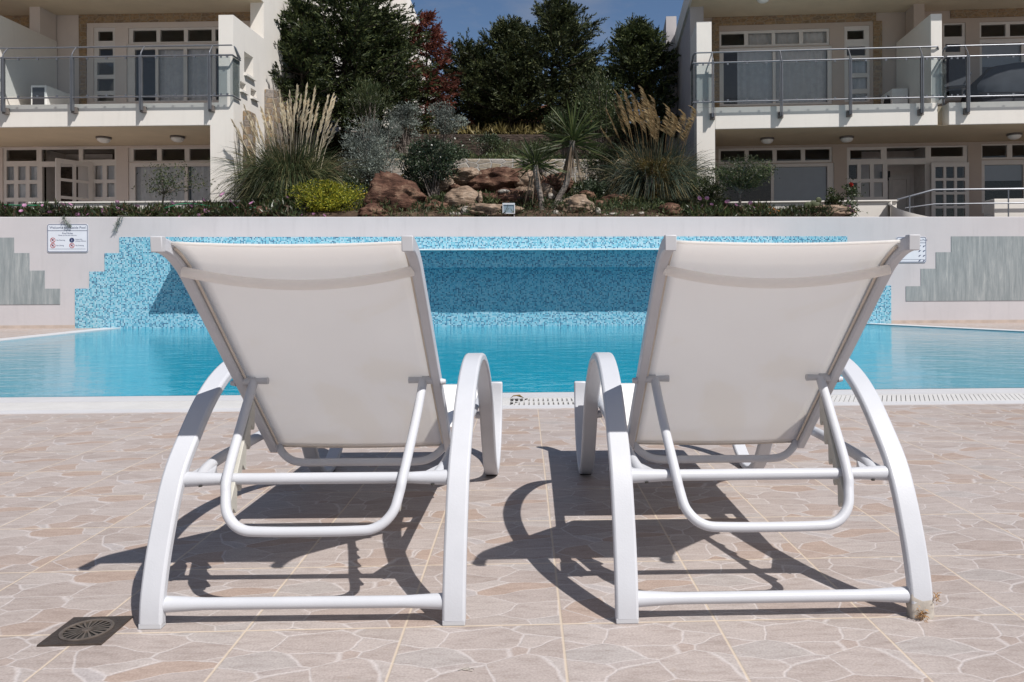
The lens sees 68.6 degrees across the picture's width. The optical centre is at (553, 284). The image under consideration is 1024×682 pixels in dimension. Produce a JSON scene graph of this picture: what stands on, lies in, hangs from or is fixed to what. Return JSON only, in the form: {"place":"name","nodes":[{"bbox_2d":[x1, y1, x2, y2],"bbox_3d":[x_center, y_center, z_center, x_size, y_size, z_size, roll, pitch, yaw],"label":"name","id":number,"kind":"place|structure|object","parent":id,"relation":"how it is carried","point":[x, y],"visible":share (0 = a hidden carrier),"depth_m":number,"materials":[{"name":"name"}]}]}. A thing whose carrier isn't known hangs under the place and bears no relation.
{"place":"outdoors","nodes":[
{"label":"outdoors","id":0,"kind":"place"},
{"bbox_2d":[60,388,946,396],"bbox_3d":[0.774,1.460,9.197,16.150,1.230,8.080,0,0,-2],"label":"pool basin","id":1,"kind":"object","parent":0,"point":[503,392],"depth_m":12.38,"materials":[{"name":"tile"}]},
{"bbox_2d":[0,323,1023,681],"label":"deck","id":2,"kind":"structure","parent":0,"point":[78,495],"depth_m":1.96,"materials":[{"name":"tile"}]},
{"bbox_2d":[37,616,132,646],"bbox_3d":[-0.982,0.734,1.578,0.127,0.016,0.127,0,0,-3],"label":"floor drain","id":3,"kind":"object","parent":2,"relation":"on","point":[83,631],"visible":0.99,"depth_m":1.57,"materials":[{"name":"grey metal"}]},
{"bbox_2d":[138,236,502,628],"bbox_3d":[-0.548,0.317,2.327,0.692,0.825,1.704,0,0,-1],"label":"sun lounger","id":4,"kind":"object","parent":2,"relation":"on","point":[332,348],"visible":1,"depth_m":1.72,"materials":[{"name":"white metal"}]},
{"bbox_2d":[0,217,1023,328],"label":"retaining wall","id":5,"kind":"structure","parent":2,"relation":"on","point":[538,271],"depth_m":13.15,"materials":[{"name":"white paint"}]},
{"bbox_2d":[47,224,87,251],"bbox_3d":[-8.344,-0.789,12.877,0.686,0.487,0.010,0,0,-2],"label":"rule sign","id":6,"kind":"object","parent":5,"relation":"attached to","point":[63,238],"visible":1,"depth_m":12.87,"materials":[{"name":"plastic"}]},
{"bbox_2d":[112,216,122,232],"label":"hanging weed","id":7,"kind":"object","parent":5,"relation":"hanging from","point":[116,224],"visible":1,"depth_m":12.87,"materials":[{"name":"green plant"}]},
{"bbox_2d":[896,237,926,262],"bbox_3d":[6.433,-0.618,13.451,0.561,0.464,0.010,0,0,-2],"label":"rule sign","id":8,"kind":"object","parent":5,"relation":"attached to","point":[916,256],"visible":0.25,"depth_m":13.45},
{"bbox_2d":[0,323,1023,413],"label":"pool coping","id":9,"kind":"object","parent":2,"relation":"on","point":[504,395],"visible":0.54,"depth_m":4.85,"materials":[{"name":"stone"}]},
{"bbox_2d":[574,234,941,623],"bbox_3d":[0.469,0.314,2.348,0.715,0.825,1.704,0,0,-2],"label":"sun lounger","id":10,"kind":"object","parent":2,"relation":"on","point":[743,344],"visible":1,"depth_m":1.75,"materials":[{"name":"white metal"}]},
{"bbox_2d":[0,324,1023,396],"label":"water","id":11,"kind":"structure","parent":0,"point":[148,361],"depth_m":7.48,"materials":[{"name":"liquid"}]},
{"bbox_2d":[10,129,1021,216],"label":"garden soil","id":12,"kind":"structure","parent":0,"point":[762,193],"depth_m":18.69,"materials":[{"name":"soil"}]},
{"bbox_2d":[0,193,318,216],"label":"ice plant","id":13,"kind":"object","parent":12,"relation":"on","point":[283,205],"visible":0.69,"depth_m":13.26,"materials":[{"name":"plant"}]},
{"bbox_2d":[143,203,255,212],"bbox_3d":[-6.133,-1.369,13.472,2.501,0.184,0.105,0,0,-2],"label":"garden hose","id":14,"kind":"object","parent":13,"relation":"on","point":[196,204],"visible":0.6,"depth_m":13.45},
{"bbox_2d":[131,159,218,203],"bbox_3d":[-7.033,-1.836,13.974,1.458,0.968,1.099,0,0,-30],"label":"sapling","id":15,"kind":"object","parent":12,"relation":"on","point":[162,183],"visible":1,"depth_m":14.01,"materials":[{"name":"green plant"}]},
{"bbox_2d":[0,0,378,208],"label":"apartment building","id":16,"kind":"structure","parent":12,"relation":"on","point":[175,81],"depth_m":17.00,"materials":[{"name":"paint"}]},
{"bbox_2d":[31,85,69,104],"bbox_3d":[-10.966,-3.942,16.399,0.353,0.600,0.856,0,0,2],"label":"air conditioner","id":17,"kind":"object","parent":16,"relation":"on","point":[44,91],"visible":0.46,"depth_m":16.01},
{"bbox_2d":[3,147,115,208],"bbox_3d":[-11.394,-2.091,17.356,2.686,2.122,0.070,0,0,2],"label":"window","id":18,"kind":"structure","parent":16,"relation":"in","point":[39,163],"depth_m":17.34,"materials":[{"name":"white glass"}]},
{"bbox_2d":[55,158,92,201],"bbox_3d":[-10.812,-1.796,16.918,0.050,1.988,0.780,0,0,30],"label":"door","id":19,"kind":"structure","parent":16,"relation":"in","point":[89,182],"depth_m":16.90,"materials":[{"name":"white plastic"}]},
{"bbox_2d":[94,28,114,101],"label":"window","id":20,"kind":"structure","parent":16,"relation":"in","point":[97,51],"depth_m":17.29,"materials":[{"name":"white plastic"}]},
{"bbox_2d":[129,147,209,161],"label":"window","id":21,"kind":"structure","parent":16,"relation":"in","point":[187,149],"depth_m":17.25,"materials":[{"name":"white plastic"}]},
{"bbox_2d":[129,162,209,200],"bbox_3d":[-8.747,-1.909,17.270,2.060,1.763,0.070,0,0,2],"label":"window","id":22,"kind":"structure","parent":16,"relation":"in","point":[132,166],"depth_m":17.26,"materials":[{"name":"white plastic"}]},
{"bbox_2d":[127,43,218,101],"bbox_3d":[-8.469,-4.857,17.260,2.693,1.323,0.070,0,0,2],"label":"window","id":23,"kind":"structure","parent":16,"relation":"in","point":[131,61],"depth_m":17.25,"materials":[{"name":"white glass"}]},
{"bbox_2d":[129,27,218,43],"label":"window","id":24,"kind":"structure","parent":16,"relation":"in","point":[132,31],"depth_m":17.25,"materials":[{"name":"white plastic"}]},
{"bbox_2d":[252,206,280,216],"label":"boulder","id":25,"kind":"object","parent":12,"relation":"on","point":[257,207],"visible":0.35,"depth_m":13.37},
{"bbox_2d":[255,179,304,201],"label":"shrub","id":26,"kind":"object","parent":12,"relation":"on","point":[273,188],"visible":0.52,"depth_m":13.91,"materials":[{"name":"green plant"}]},
{"bbox_2d":[195,82,377,201],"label":"pampas grass","id":27,"kind":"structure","parent":12,"relation":"on","point":[291,168],"depth_m":14.63,"materials":[{"name":"green plant"}]},
{"bbox_2d":[267,0,358,139],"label":"conifer tree","id":28,"kind":"object","parent":12,"relation":"on","point":[294,60],"visible":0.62,"depth_m":17.52,"materials":[{"name":"green plant"}]},
{"bbox_2d":[285,179,367,211],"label":"shrub","id":29,"kind":"object","parent":12,"relation":"on","point":[327,191],"visible":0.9,"depth_m":13.61,"materials":[{"name":"yellow plant"}]},
{"bbox_2d":[340,169,368,196],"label":"shrub","id":30,"kind":"object","parent":12,"relation":"on","point":[349,181],"visible":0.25,"depth_m":14.94,"materials":[{"name":"green plant"}]},
{"bbox_2d":[271,0,439,147],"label":"conifer tree","id":31,"kind":"object","parent":12,"relation":"on","point":[357,39],"visible":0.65,"depth_m":18.24,"materials":[{"name":"green plant"}]},
{"bbox_2d":[338,115,401,185],"bbox_3d":[-3.917,-2.766,15.833,1.531,1.652,1.285,0,0,-2],"label":"shrub","id":32,"kind":"object","parent":12,"relation":"on","point":[373,156],"visible":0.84,"depth_m":15.66,"materials":[{"name":"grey plant"}]},
{"bbox_2d":[306,0,434,126],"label":"hillside house","id":33,"kind":"structure","parent":12,"relation":"on","point":[407,5],"depth_m":26.82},
{"bbox_2d":[342,74,400,158],"bbox_3d":[-4.230,-3.871,17.471,1.206,2.042,1.219,0,0,-38],"label":"shrub","id":34,"kind":"object","parent":12,"relation":"on","point":[364,109],"visible":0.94,"depth_m":17.39,"materials":[{"name":"green plant"}]},
{"bbox_2d":[357,203,388,216],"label":"boulder","id":35,"kind":"object","parent":12,"relation":"on","point":[367,210],"visible":0.75,"depth_m":13.49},
{"bbox_2d":[358,113,403,158],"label":"shrub","id":36,"kind":"object","parent":12,"relation":"on","point":[375,129],"visible":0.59,"depth_m":16.85,"materials":[{"name":"grey plant"}]},
{"bbox_2d":[326,2,455,134],"bbox_3d":[-4.459,-5.636,19.805,3.991,3.539,3.873,0,0,-2],"label":"conifer tree","id":37,"kind":"object","parent":12,"relation":"on","point":[410,93],"visible":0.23,"depth_m":19.25,"materials":[{"name":"green plant"}]},
{"bbox_2d":[362,171,431,212],"bbox_3d":[-2.908,-1.538,14.172,1.147,1.237,0.985,0,0,11],"label":"boulder","id":38,"kind":"object","parent":12,"relation":"on","point":[395,188],"visible":0.55,"depth_m":13.82,"materials":[{"name":"stone"}]},
{"bbox_2d":[382,100,425,157],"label":"shrub","id":39,"kind":"object","parent":12,"relation":"on","point":[406,122],"visible":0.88,"depth_m":17.62,"materials":[{"name":"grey plant"}]},
{"bbox_2d":[397,159,431,195],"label":"shrub","id":40,"kind":"object","parent":12,"relation":"on","point":[413,178],"visible":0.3,"depth_m":14.70,"materials":[{"name":"green plant"}]},
{"bbox_2d":[388,8,475,131],"bbox_3d":[-3.339,-6.001,20.850,3.043,3.419,2.304,0,0,-38],"label":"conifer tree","id":41,"kind":"object","parent":12,"relation":"on","point":[433,45],"visible":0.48,"depth_m":20.63,"materials":[{"name":"red brown leaves"},{"name":"dark bark"}]},
{"bbox_2d":[398,132,470,199],"bbox_3d":[-2.330,-2.279,14.666,1.443,1.430,1.038,0,0,-2],"label":"shrub","id":42,"kind":"object","parent":12,"relation":"on","point":[420,159],"visible":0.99,"depth_m":14.52,"materials":[{"name":"green plant"}]},
{"bbox_2d":[421,199,450,210],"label":"boulder","id":43,"kind":"object","parent":12,"relation":"on","point":[439,203],"visible":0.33,"depth_m":13.89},
{"bbox_2d":[432,175,455,192],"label":"boulder","id":44,"kind":"object","parent":12,"relation":"on","point":[446,184],"visible":0.52,"depth_m":14.80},
{"bbox_2d":[449,167,479,185],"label":"boulder","id":45,"kind":"object","parent":44,"relation":"on","point":[466,175],"visible":0.59,"depth_m":15.05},
{"bbox_2d":[427,100,470,147],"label":"shrub","id":46,"kind":"object","parent":12,"relation":"on","point":[442,125],"visible":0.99,"depth_m":18.21,"materials":[{"name":"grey plant"}]},
{"bbox_2d":[449,184,460,188],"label":"boulder","id":47,"kind":"object","parent":12,"relation":"on","point":[453,186],"visible":0.55,"depth_m":14.76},
{"bbox_2d":[444,186,477,208],"bbox_3d":[-1.715,-1.585,14.149,0.692,0.545,0.481,0,0,-2],"label":"boulder","id":48,"kind":"object","parent":12,"relation":"on","point":[459,196],"visible":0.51,"depth_m":13.98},
{"bbox_2d":[414,27,517,132],"bbox_3d":[-2.767,-5.760,22.018,4.223,2.908,4.232,0,0,-2],"label":"conifer tree","id":49,"kind":"object","parent":12,"relation":"on","point":[462,61],"visible":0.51,"depth_m":21.16,"materials":[{"name":"green plant"}]},
{"bbox_2d":[466,131,510,158],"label":"shrub","id":50,"kind":"object","parent":12,"relation":"on","point":[489,137],"visible":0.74,"depth_m":18.75,"materials":[{"name":"green plant"}]},
{"bbox_2d":[455,203,523,216],"bbox_3d":[-1.163,-1.339,13.818,1.269,0.332,0.821,0,0,-2],"label":"boulder","id":51,"kind":"object","parent":12,"relation":"on","point":[483,208],"visible":0.5,"depth_m":13.52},
{"bbox_2d":[478,191,482,202],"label":"standing stone","id":52,"kind":"object","parent":51,"relation":"on","point":[480,198],"visible":0.88,"depth_m":13.88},
{"bbox_2d":[467,166,522,192],"bbox_3d":[-1.024,-2.110,15.513,1.573,0.668,1.181,0,0,-2],"label":"boulder","id":53,"kind":"object","parent":12,"relation":"on","point":[497,178],"visible":0.48,"depth_m":15.02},
{"bbox_2d":[514,169,542,186],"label":"boulder","id":54,"kind":"object","parent":53,"relation":"on","point":[524,180],"visible":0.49,"depth_m":15.01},
{"bbox_2d":[462,139,529,155],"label":"shrub","id":55,"kind":"object","parent":12,"relation":"on","point":[500,144],"visible":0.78,"depth_m":18.57,"materials":[{"name":"green plant"}]},
{"bbox_2d":[384,134,611,158],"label":"terrace wall","id":56,"kind":"structure","parent":12,"relation":"on","point":[462,137],"depth_m":19.54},
{"bbox_2d":[382,159,620,182],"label":"stone wall","id":57,"kind":"structure","parent":12,"relation":"on","point":[480,164],"depth_m":16.57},
{"bbox_2d":[482,188,525,203],"bbox_3d":[-0.976,-1.646,14.725,1.139,0.522,0.889,0,0,21],"label":"boulder","id":58,"kind":"object","parent":12,"relation":"on","point":[513,195],"visible":0.37,"depth_m":14.39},
{"bbox_2d":[438,13,570,133],"bbox_3d":[-1.176,-6.026,21.590,3.891,3.497,3.670,0,0,-33],"label":"conifer tree","id":59,"kind":"object","parent":12,"relation":"on","point":[509,49],"visible":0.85,"depth_m":20.93,"materials":[{"name":"green plant"}]},
{"bbox_2d":[330,149,686,211],"bbox_3d":[-0.912,-2.347,16.579,6.733,2.308,5.853,0,0,-2],"label":"ice plant","id":60,"kind":"object","parent":12,"relation":"on","point":[493,155],"visible":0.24,"depth_m":14.41,"materials":[{"name":"green plant"}]},
{"bbox_2d":[502,203,514,213],"bbox_3d":[-0.804,-1.302,13.509,0.221,0.306,0.120,0,0,-2],"label":"floodlight","id":61,"kind":"object","parent":12,"relation":"on","point":[511,206],"visible":0.92,"depth_m":13.46,"materials":[{"name":"white plastic"}]},
{"bbox_2d":[515,185,532,194],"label":"boulder","id":62,"kind":"object","parent":12,"relation":"on","point":[522,188],"visible":0.09,"depth_m":14.77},
{"bbox_2d":[362,187,692,216],"bbox_3d":[-0.472,-1.587,14.339,6.169,1.008,2.046,0,0,-2],"label":"ice plant","id":63,"kind":"object","parent":12,"relation":"on","point":[446,210],"visible":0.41,"depth_m":13.69,"materials":[{"name":"green plant"}]},
{"bbox_2d":[517,193,549,208],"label":"boulder","id":64,"kind":"object","parent":12,"relation":"on","point":[527,199],"visible":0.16,"depth_m":14.19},
{"bbox_2d":[534,183,556,197],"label":"boulder","id":65,"kind":"object","parent":64,"relation":"on","point":[547,188],"visible":0.42,"depth_m":14.38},
{"bbox_2d":[406,121,664,135],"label":"ice plant","id":66,"kind":"object","parent":12,"relation":"on","point":[525,129],"visible":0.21,"depth_m":20.77,"materials":[{"name":"green plant"}]},
{"bbox_2d":[507,137,566,209],"bbox_3d":[-0.287,-1.970,13.924,1.178,1.661,1.207,0,0,-2],"label":"yucca","id":67,"kind":"object","parent":12,"relation":"on","point":[534,167],"visible":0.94,"depth_m":13.90,"materials":[{"name":"green plant"}]},
{"bbox_2d":[521,136,557,175],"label":"shrub","id":68,"kind":"object","parent":12,"relation":"on","point":[542,146],"visible":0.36,"depth_m":16.18,"materials":[{"name":"green plant"}]},
{"bbox_2d":[462,0,633,132],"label":"conifer tree","id":69,"kind":"object","parent":12,"relation":"on","point":[561,28],"visible":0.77,"depth_m":21.16,"materials":[{"name":"green plant"}]},
{"bbox_2d":[542,172,573,192],"bbox_3d":[0.087,-2.029,15.027,0.653,0.464,0.422,0,0,-2],"label":"boulder","id":70,"kind":"object","parent":12,"relation":"on","point":[555,182],"visible":0.58,"depth_m":14.89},
{"bbox_2d":[541,104,583,157],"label":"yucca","id":71,"kind":"object","parent":12,"relation":"on","point":[553,125],"visible":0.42,"depth_m":17.88,"materials":[{"name":"green plant"}]},
{"bbox_2d":[534,98,613,208],"bbox_3d":[0.380,-2.356,14.190,1.511,2.450,1.606,0,0,-2],"label":"yucca","id":72,"kind":"object","parent":12,"relation":"on","point":[572,137],"visible":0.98,"depth_m":14.11,"materials":[{"name":"green plant"}]},
{"bbox_2d":[556,194,595,212],"bbox_3d":[0.447,-1.426,14.052,0.685,0.514,0.591,0,0,-42],"label":"boulder","id":73,"kind":"object","parent":12,"relation":"on","point":[577,200],"visible":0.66,"depth_m":13.84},
{"bbox_2d":[523,48,638,132],"bbox_3d":[0.874,-5.712,22.685,3.335,2.566,3.968,0,0,38],"label":"conifer tree","id":74,"kind":"object","parent":12,"relation":"on","point":[607,73],"visible":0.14,"depth_m":21.89,"materials":[{"name":"green plant"}]},
{"bbox_2d":[579,190,595,199],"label":"boulder","id":75,"kind":"object","parent":12,"relation":"on","point":[590,194],"visible":0.65,"depth_m":14.56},
{"bbox_2d":[572,177,618,198],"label":"shrub","id":76,"kind":"object","parent":12,"relation":"on","point":[595,188],"visible":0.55,"depth_m":14.86,"materials":[{"name":"green plant"}]},
{"bbox_2d":[576,140,627,184],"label":"shrub","id":77,"kind":"object","parent":12,"relation":"on","point":[599,161],"visible":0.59,"depth_m":15.97,"materials":[{"name":"green plant"}]},
{"bbox_2d":[569,66,638,156],"bbox_3d":[1.147,-3.666,17.315,1.666,2.734,1.283,0,0,-2],"label":"shrub","id":78,"kind":"object","parent":12,"relation":"on","point":[601,116],"visible":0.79,"depth_m":17.14,"materials":[{"name":"green plant"}]},
{"bbox_2d":[601,194,633,206],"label":"boulder","id":79,"kind":"object","parent":12,"relation":"on","point":[608,197],"visible":0.25,"depth_m":14.53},
{"bbox_2d":[570,12,681,142],"bbox_3d":[2.088,-5.500,20.257,3.647,3.431,3.718,0,0,33],"label":"conifer tree","id":80,"kind":"object","parent":12,"relation":"on","point":[640,54],"visible":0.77,"depth_m":19.65,"materials":[{"name":"green plant"}]},
{"bbox_2d":[580,86,725,203],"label":"pampas grass","id":81,"kind":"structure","parent":12,"relation":"on","point":[627,178],"depth_m":15.09,"materials":[{"name":"green plant"}]},
{"bbox_2d":[632,157,673,207],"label":"shrub","id":82,"kind":"object","parent":12,"relation":"on","point":[652,173],"visible":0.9,"depth_m":14.53,"materials":[{"name":"green plant"}]},
{"bbox_2d":[640,175,675,202],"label":"shrub","id":83,"kind":"object","parent":12,"relation":"on","point":[658,189],"visible":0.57,"depth_m":14.47,"materials":[{"name":"green plant"}]},
{"bbox_2d":[657,203,682,214],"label":"boulder","id":84,"kind":"object","parent":12,"relation":"on","point":[670,205],"visible":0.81,"depth_m":13.78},
{"bbox_2d":[687,175,730,206],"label":"shrub","id":85,"kind":"object","parent":12,"relation":"on","point":[709,192],"visible":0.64,"depth_m":14.40,"materials":[{"name":"green plant"}]},
{"bbox_2d":[702,154,781,211],"bbox_3d":[3.488,-1.827,14.022,1.492,1.372,1.186,0,0,-2],"label":"tree","id":86,"kind":"object","parent":12,"relation":"on","point":[742,182],"visible":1,"depth_m":13.87,"materials":[{"name":"green plant"}]},
{"bbox_2d":[677,196,839,216],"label":"ice plant","id":87,"kind":"object","parent":12,"relation":"on","point":[715,209],"visible":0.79,"depth_m":13.68,"materials":[{"name":"plant"}]},
{"bbox_2d":[803,197,821,209],"bbox_3d":[4.841,-1.443,13.998,0.448,0.367,0.043,0,0,-2],"label":"prickly pear","id":88,"kind":"object","parent":12,"relation":"on","point":[817,201],"visible":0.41,"depth_m":13.99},
{"bbox_2d":[806,204,856,216],"bbox_3d":[5.137,-1.339,14.062,1.026,0.327,0.744,0,0,-2],"label":"boulder","id":89,"kind":"object","parent":12,"relation":"on","point":[842,212],"visible":0.4,"depth_m":13.75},
{"bbox_2d":[824,187,843,204],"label":"shrub","id":90,"kind":"object","parent":12,"relation":"on","point":[833,200],"visible":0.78,"depth_m":14.11,"materials":[{"name":"green plant"}]},
{"bbox_2d":[661,0,1023,216],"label":"apartment building","id":91,"kind":"structure","parent":12,"relation":"on","point":[796,90],"depth_m":17.19,"materials":[{"name":"paint"}]},
{"bbox_2d":[720,29,828,47],"bbox_3d":[5.161,-5.744,17.560,2.522,0.390,0.070,0,0,4],"label":"window","id":92,"kind":"structure","parent":91,"relation":"in","point":[800,32],"depth_m":17.53,"materials":[{"name":"white plastic"}]},
{"bbox_2d":[718,147,831,163],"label":"window","id":93,"kind":"structure","parent":91,"relation":"in","point":[802,149],"depth_m":17.52,"materials":[{"name":"white plastic"}]},
{"bbox_2d":[720,46,831,105],"bbox_3d":[5.192,-4.859,17.558,2.579,1.354,0.070,0,0,4],"label":"window","id":94,"kind":"structure","parent":91,"relation":"in","point":[829,52],"depth_m":17.53,"materials":[{"name":"white plastic"}]},
{"bbox_2d":[719,163,833,200],"bbox_3d":[5.204,-2.232,17.558,2.646,1.159,0.070,0,0,4],"label":"window","id":95,"kind":"structure","parent":91,"relation":"in","point":[829,166],"depth_m":17.48,"materials":[{"name":"white plastic"}]},
{"bbox_2d":[844,26,869,101],"bbox_3d":[7.041,-5.101,17.420,0.577,1.768,0.070,0,0,4],"label":"window","id":96,"kind":"structure","parent":91,"relation":"in","point":[848,43],"depth_m":17.39,"materials":[{"name":"white plastic"}]},
{"bbox_2d":[881,88,907,103],"bbox_3d":[7.657,-4.010,16.858,0.353,0.600,0.700,0,0,4],"label":"air conditioner","id":97,"kind":"object","parent":91,"relation":"on","point":[902,92],"visible":0.37,"depth_m":16.52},
{"bbox_2d":[889,174,910,212],"bbox_3d":[8.378,-1.700,18.131,0.510,1.894,0.025,0,0,4],"label":"inner door","id":98,"kind":"structure","parent":91,"relation":"in","point":[907,177],"depth_m":18.11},
{"bbox_2d":[847,145,966,216],"bbox_3d":[8.162,-2.104,17.337,2.703,2.151,0.070,0,0,4],"label":"window","id":99,"kind":"structure","parent":91,"relation":"in","point":[927,159],"depth_m":17.34,"materials":[{"name":"white glass"}]},
{"bbox_2d":[930,162,968,216],"bbox_3d":[9.057,-1.776,17.122,0.849,2.001,0.050,0,0,1],"label":"door","id":100,"kind":"structure","parent":91,"relation":"in","point":[933,194],"depth_m":17.10,"materials":[{"name":"white wood"}]},
{"bbox_2d":[943,23,964,100],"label":"window","id":101,"kind":"structure","parent":91,"relation":"in","point":[960,40],"depth_m":17.23,"materials":[{"name":"white plastic"}]},
{"bbox_2d":[980,21,1023,37],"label":"window","id":102,"kind":"structure","parent":91,"relation":"in","point":[1006,24],"depth_m":17.15,"materials":[{"name":"white plastic"}]},
{"bbox_2d":[980,38,1023,75],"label":"window","id":103,"kind":"structure","parent":91,"relation":"in","point":[1012,40],"depth_m":17.15,"materials":[{"name":"white plastic"}]},
{"bbox_2d":[981,143,1023,159],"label":"window","id":104,"kind":"structure","parent":91,"relation":"in","point":[1008,146],"depth_m":17.14,"materials":[{"name":"white plastic"}]},
{"bbox_2d":[982,160,1023,212],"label":"window","id":105,"kind":"structure","parent":91,"relation":"in","point":[984,162],"depth_m":17.15,"materials":[{"name":"white plastic"}]},
{"bbox_2d":[839,188,867,216],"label":"rose bush","id":106,"kind":"object","parent":12,"relation":"on","point":[851,210],"visible":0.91,"depth_m":13.79,"materials":[{"name":"green plant"}]},
{"bbox_2d":[411,0,683,124],"label":"sky","id":107,"kind":"structure","parent":0,"point":[456,16],"materials":[{"name":"blue"}]},
{"bbox_2d":[841,178,865,205],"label":"rose bush","id":108,"kind":"object","parent":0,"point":[851,191],"visible":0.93,"depth_m":14.01,"materials":[{"name":"green plant"}]},
{"bbox_2d":[942,57,971,105],"bbox_3d":[8.501,-4.307,15.840,0.552,1.190,0.676,0,0,24],"label":"glass panel","id":109,"kind":"object","parent":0,"point":[953,73],"visible":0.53,"depth_m":15.96,"materials":[{"name":"clear glass"}]},
{"bbox_2d":[961,62,1023,101],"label":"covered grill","id":110,"kind":"object","parent":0,"point":[1006,79],"visible":0.75,"depth_m":15.74,"materials":[{"name":"grey fabric"}]},
{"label":"gutter","id":111,"kind":"structure","parent":0,"visible":0},
{"bbox_2d":[0,393,1023,410],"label":"overflow grate","id":112,"kind":"object","parent":111,"relation":"on","point":[505,401],"visible":0.32,"depth_m":4.64,"materials":[{"name":"white plastic"}]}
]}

